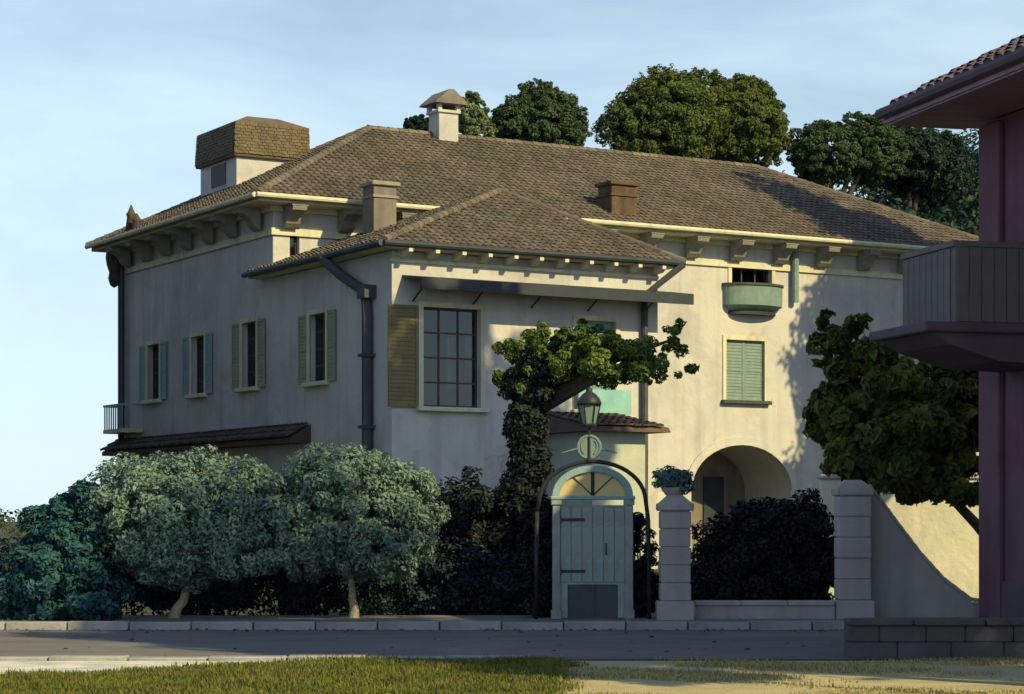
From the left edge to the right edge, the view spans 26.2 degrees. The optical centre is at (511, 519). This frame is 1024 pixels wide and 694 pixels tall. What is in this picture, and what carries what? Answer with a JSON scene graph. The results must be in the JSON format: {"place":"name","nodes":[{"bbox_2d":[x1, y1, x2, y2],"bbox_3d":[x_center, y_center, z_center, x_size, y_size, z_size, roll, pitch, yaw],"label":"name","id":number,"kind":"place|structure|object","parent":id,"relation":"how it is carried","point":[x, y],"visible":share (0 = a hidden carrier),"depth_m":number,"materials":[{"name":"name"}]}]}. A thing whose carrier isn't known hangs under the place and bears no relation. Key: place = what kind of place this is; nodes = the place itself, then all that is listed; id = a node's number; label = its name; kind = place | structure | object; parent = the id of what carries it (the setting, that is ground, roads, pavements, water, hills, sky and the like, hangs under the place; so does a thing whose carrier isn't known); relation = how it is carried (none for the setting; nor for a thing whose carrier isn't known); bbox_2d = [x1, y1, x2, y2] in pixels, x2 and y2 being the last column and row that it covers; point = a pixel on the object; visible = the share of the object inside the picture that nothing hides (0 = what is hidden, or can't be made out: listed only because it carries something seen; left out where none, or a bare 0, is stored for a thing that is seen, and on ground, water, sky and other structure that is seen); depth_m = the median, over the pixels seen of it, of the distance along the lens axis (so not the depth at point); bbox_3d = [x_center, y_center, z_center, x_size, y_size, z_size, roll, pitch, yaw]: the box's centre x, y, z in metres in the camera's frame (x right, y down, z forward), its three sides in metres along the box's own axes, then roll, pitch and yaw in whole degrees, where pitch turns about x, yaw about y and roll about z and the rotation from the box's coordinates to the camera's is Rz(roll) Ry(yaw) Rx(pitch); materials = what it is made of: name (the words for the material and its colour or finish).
{"place":"outdoors","nodes":[
{"label":"outdoors","id":0,"kind":"place"},
{"bbox_2d":[0,651,592,693],"bbox_3d":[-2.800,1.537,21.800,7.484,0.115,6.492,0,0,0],"label":"grass","id":1,"kind":"structure","parent":0,"point":[336,675],"depth_m":21.57,"materials":[{"name":"green plant"}]},
{"bbox_2d":[0,615,843,628],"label":"pavement","id":2,"kind":"structure","parent":0,"point":[340,618],"depth_m":33.12,"materials":[{"name":"grey concrete"}]},
{"bbox_2d":[0,479,135,620],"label":"teal shrub","id":3,"kind":"object","parent":2,"relation":"on","point":[60,572],"visible":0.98,"depth_m":32.75,"materials":[{"name":"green plant"}]},
{"bbox_2d":[73,444,311,617],"bbox_3d":[-4.844,0.248,33.581,3.780,2.805,2.845,0,0,0],"label":"olive tree","id":4,"kind":"object","parent":2,"relation":"on","point":[162,521],"visible":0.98,"depth_m":32.84,"materials":[{"name":"green plant"}]},
{"bbox_2d":[259,442,450,617],"bbox_3d":[-2.482,0.226,33.635,3.119,2.849,2.193,0,0,0],"label":"olive tree","id":5,"kind":"object","parent":2,"relation":"on","point":[372,514],"visible":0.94,"depth_m":33.09,"materials":[{"name":"green plant"}]},
{"bbox_2d":[633,512,660,617],"bbox_3d":[1.996,0.820,33.908,0.734,1.892,0.702,0,0,0],"label":"clipped yew","id":6,"kind":"object","parent":2,"relation":"on","point":[639,582],"visible":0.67,"depth_m":33.76,"materials":[{"name":"green plant"}]},
{"bbox_2d":[655,495,694,619],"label":"gate pier","id":7,"kind":"structure","parent":2,"relation":"on","point":[674,602],"depth_m":32.97,"materials":[{"name":"grey stone"}]},
{"bbox_2d":[651,465,695,495],"bbox_3d":[2.411,-0.591,33.183,0.671,0.477,0.628,0,0,37],"label":"potted plant","id":8,"kind":"object","parent":7,"relation":"on","point":[671,480],"visible":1,"depth_m":33.06,"materials":[{"name":"green plant"}]},
{"bbox_2d":[694,600,834,618],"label":"gateway wall","id":9,"kind":"structure","parent":2,"relation":"on","point":[765,609],"depth_m":33.29,"materials":[{"name":"grey stone"}]},
{"bbox_2d":[831,480,874,618],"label":"gate pier","id":10,"kind":"structure","parent":2,"relation":"on","point":[852,548],"depth_m":33.35,"materials":[{"name":"grey stone"}]},
{"bbox_2d":[869,484,978,617],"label":"swept wall","id":11,"kind":"structure","parent":2,"relation":"on","point":[908,579],"depth_m":33.78,"materials":[{"name":"beige paint"}]},
{"bbox_2d":[0,630,951,658],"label":"road","id":12,"kind":"structure","parent":0,"point":[617,644],"depth_m":28.41,"materials":[{"name":"grey asphalt"}]},
{"bbox_2d":[3,615,907,655],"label":"fallen leaves","id":13,"kind":"object","parent":12,"relation":"on","point":[140,629],"visible":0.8,"depth_m":31.55,"materials":[{"name":"brown plant"}]},
{"bbox_2d":[0,522,1006,660],"bbox_3d":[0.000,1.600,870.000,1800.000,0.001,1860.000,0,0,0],"label":"ground","id":14,"kind":"structure","parent":0,"point":[149,611],"depth_m":37.59,"materials":[{"name":"beige soil"}]},
{"bbox_2d":[0,489,71,535],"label":"treeline","id":15,"kind":"object","parent":14,"relation":"on","point":[3,517],"depth_m":227.74,"materials":[{"name":"green plant"}]},
{"bbox_2d":[0,661,276,673],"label":"gravel verge","id":16,"kind":"structure","parent":14,"relation":"on","point":[26,666],"depth_m":24.23,"materials":[{"name":"beige gravel"}]},
{"bbox_2d":[0,655,522,660],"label":"lawn kerb","id":17,"kind":"structure","parent":14,"relation":"on","point":[140,658],"depth_m":24.90,"materials":[{"name":"concrete"}]},
{"bbox_2d":[0,531,551,614],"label":"hedge","id":18,"kind":"object","parent":14,"relation":"on","point":[301,597],"visible":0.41,"depth_m":35.10,"materials":[{"name":"green plant"}]},
{"bbox_2d":[0,621,844,629],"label":"kerb","id":19,"kind":"structure","parent":14,"relation":"on","point":[416,625],"depth_m":31.91,"materials":[{"name":"concrete"}]},
{"bbox_2d":[395,465,522,614],"bbox_3d":[-1.016,0.624,35.963,2.695,3.018,2.060,0,0,0],"label":"shrub","id":20,"kind":"object","parent":14,"relation":"on","point":[473,511],"visible":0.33,"depth_m":35.42,"materials":[{"name":"green plant"}]},
{"bbox_2d":[460,473,552,614],"bbox_3d":[-0.020,0.525,35.441,1.750,2.582,1.572,0,0,0],"label":"shrub","id":21,"kind":"object","parent":14,"relation":"on","point":[509,526],"visible":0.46,"depth_m":35.27,"materials":[{"name":"green plant"}]},
{"bbox_2d":[85,89,978,568],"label":"villa","id":22,"kind":"object","parent":14,"relation":"on","point":[285,289],"visible":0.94,"depth_m":78.92,"materials":[{"name":"beige paint"}]},
{"bbox_2d":[139,339,165,404],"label":"window","id":23,"kind":"structure","parent":22,"relation":"in","point":[159,351],"depth_m":84.09,"materials":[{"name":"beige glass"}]},
{"bbox_2d":[182,330,211,398],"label":"window","id":24,"kind":"structure","parent":22,"relation":"in","point":[204,344],"depth_m":80.29,"materials":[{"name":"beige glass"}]},
{"bbox_2d":[232,316,264,392],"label":"window","id":25,"kind":"structure","parent":22,"relation":"in","point":[256,331],"depth_m":76.26,"materials":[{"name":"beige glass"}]},
{"bbox_2d":[290,236,296,255],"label":"window","id":26,"kind":"structure","parent":22,"relation":"in","point":[293,239],"depth_m":75.06,"materials":[{"name":"black glass"}]},
{"bbox_2d":[298,307,335,387],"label":"window","id":27,"kind":"structure","parent":22,"relation":"in","point":[325,324],"depth_m":71.49,"materials":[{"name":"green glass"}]},
{"bbox_2d":[416,301,489,412],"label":"window","id":28,"kind":"structure","parent":22,"relation":"in","point":[447,338],"depth_m":68.38,"materials":[{"name":"clear glass"}]},
{"bbox_2d":[570,315,624,414],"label":"window","id":29,"kind":"structure","parent":22,"relation":"in","point":[612,323],"depth_m":70.48,"materials":[{"name":"beige glass"}]},
{"bbox_2d":[703,477,723,534],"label":"loggia door","id":30,"kind":"structure","parent":22,"relation":"in","point":[713,487],"depth_m":86.95,"materials":[{"name":"blue paint"}]},
{"bbox_2d":[721,335,771,404],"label":"window","id":31,"kind":"structure","parent":22,"relation":"in","point":[742,361],"depth_m":84.21,"materials":[{"name":"green wood"}]},
{"bbox_2d":[728,267,774,283],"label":"window","id":32,"kind":"structure","parent":22,"relation":"in","point":[734,274],"depth_m":85.22,"materials":[{"name":"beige glass"}]},
{"bbox_2d":[898,354,916,363],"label":"window","id":33,"kind":"structure","parent":22,"relation":"in","point":[900,355],"depth_m":88.36,"materials":[{"name":"grey glass"}]},
{"bbox_2d":[534,459,651,618],"bbox_3d":[1.219,0.294,33.299,1.784,2.412,0.222,0,0,0],"label":"garden door","id":34,"kind":"structure","parent":14,"relation":"on","point":[592,561],"depth_m":33.26,"materials":[{"name":"teal paint"}]},
{"bbox_2d":[562,387,616,461],"bbox_3d":[1.165,-1.441,33.300,0.379,1.142,0.760,0,0,-64],"label":"gate lantern","id":35,"kind":"object","parent":34,"relation":"on","point":[588,448],"visible":1,"depth_m":33.28,"materials":[{"name":"green metal"}]},
{"bbox_2d":[560,505,624,617],"bbox_3d":[1.209,0.630,33.259,0.999,1.700,0.142,0,0,0],"label":"door leaf","id":36,"kind":"structure","parent":34,"relation":"in","point":[592,537],"depth_m":33.25,"materials":[{"name":"teal paint"}]},
{"bbox_2d":[491,317,699,545],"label":"climbing vine","id":37,"kind":"object","parent":14,"relation":"on","point":[539,380],"visible":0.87,"depth_m":56.55,"materials":[{"name":"green plant"}]},
{"bbox_2d":[690,488,835,600],"bbox_3d":[4.058,0.581,36.261,2.850,2.218,1.964,0,0,-13],"label":"gateway bush","id":38,"kind":"object","parent":14,"relation":"on","point":[773,549],"visible":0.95,"depth_m":35.77,"materials":[{"name":"green plant"}]},
{"bbox_2d":[802,308,978,534],"bbox_3d":[7.136,-0.902,37.013,4.548,5.304,2.628,0,0,0],"label":"leafy tree","id":39,"kind":"object","parent":14,"relation":"on","point":[904,429],"visible":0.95,"depth_m":36.44,"materials":[{"name":"green plant"}]},
{"bbox_2d":[817,474,978,602],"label":"garden wall","id":40,"kind":"structure","parent":14,"relation":"on","point":[944,537],"depth_m":40.85,"materials":[{"name":"yellow paint"}]},
{"bbox_2d":[844,617,1023,658],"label":"stone wall","id":41,"kind":"structure","parent":14,"relation":"on","point":[941,637],"depth_m":25.34,"materials":[{"name":"grey stone"}]},
{"bbox_2d":[869,34,1023,617],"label":"maroon house","id":42,"kind":"structure","parent":14,"relation":"on","point":[963,304],"depth_m":31.90,"materials":[{"name":"paint"}]},
{"bbox_2d":[0,0,1023,521],"label":"sky","id":43,"kind":"structure","parent":0,"point":[105,105],"materials":[{"name":"blue"}]},
{"bbox_2d":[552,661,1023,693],"bbox_3d":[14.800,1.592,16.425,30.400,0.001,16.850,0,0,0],"label":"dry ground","id":44,"kind":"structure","parent":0,"point":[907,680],"depth_m":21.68,"materials":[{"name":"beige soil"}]},
{"bbox_2d":[559,655,1023,693],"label":"dry grass","id":45,"kind":"structure","parent":0,"point":[847,667],"depth_m":22.88,"materials":[{"name":"plant"}]},
{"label":"hill","id":46,"kind":"structure","parent":0,"visible":0},
{"bbox_2d":[403,113,428,130],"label":"dark tree","id":47,"kind":"object","parent":46,"relation":"on","point":[419,122],"visible":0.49,"depth_m":115.49,"materials":[{"name":"green plant"}]},
{"bbox_2d":[458,90,498,137],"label":"pale tree","id":48,"kind":"object","parent":46,"relation":"on","point":[471,121],"visible":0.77,"depth_m":116.35,"materials":[{"name":"green plant"}]},
{"bbox_2d":[486,77,593,146],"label":"round tree","id":49,"kind":"object","parent":46,"relation":"on","point":[544,112],"visible":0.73,"depth_m":118.35,"materials":[{"name":"green plant"}]},
{"bbox_2d":[590,63,739,158],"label":"broad tree","id":50,"kind":"object","parent":46,"relation":"on","point":[668,111],"visible":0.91,"depth_m":121.96,"materials":[{"name":"green plant"}]},
{"bbox_2d":[709,73,792,167],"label":"flat topped tree","id":51,"kind":"object","parent":46,"relation":"on","point":[760,128],"visible":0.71,"depth_m":125.65,"materials":[{"name":"green plant"}]},
{"bbox_2d":[785,111,912,194],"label":"dark tree","id":52,"kind":"object","parent":46,"relation":"on","point":[860,153],"visible":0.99,"depth_m":129.46,"materials":[{"name":"green plant"}]},
{"bbox_2d":[782,127,978,235],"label":"woodland","id":53,"kind":"object","parent":46,"relation":"on","point":[959,211],"visible":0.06,"depth_m":135.81,"materials":[{"name":"green plant"}]},
{"bbox_2d":[879,127,977,215],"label":"spiky dark tree","id":54,"kind":"object","parent":46,"relation":"on","point":[935,160],"visible":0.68,"depth_m":133.24,"materials":[{"name":"green plant"}]}
]}

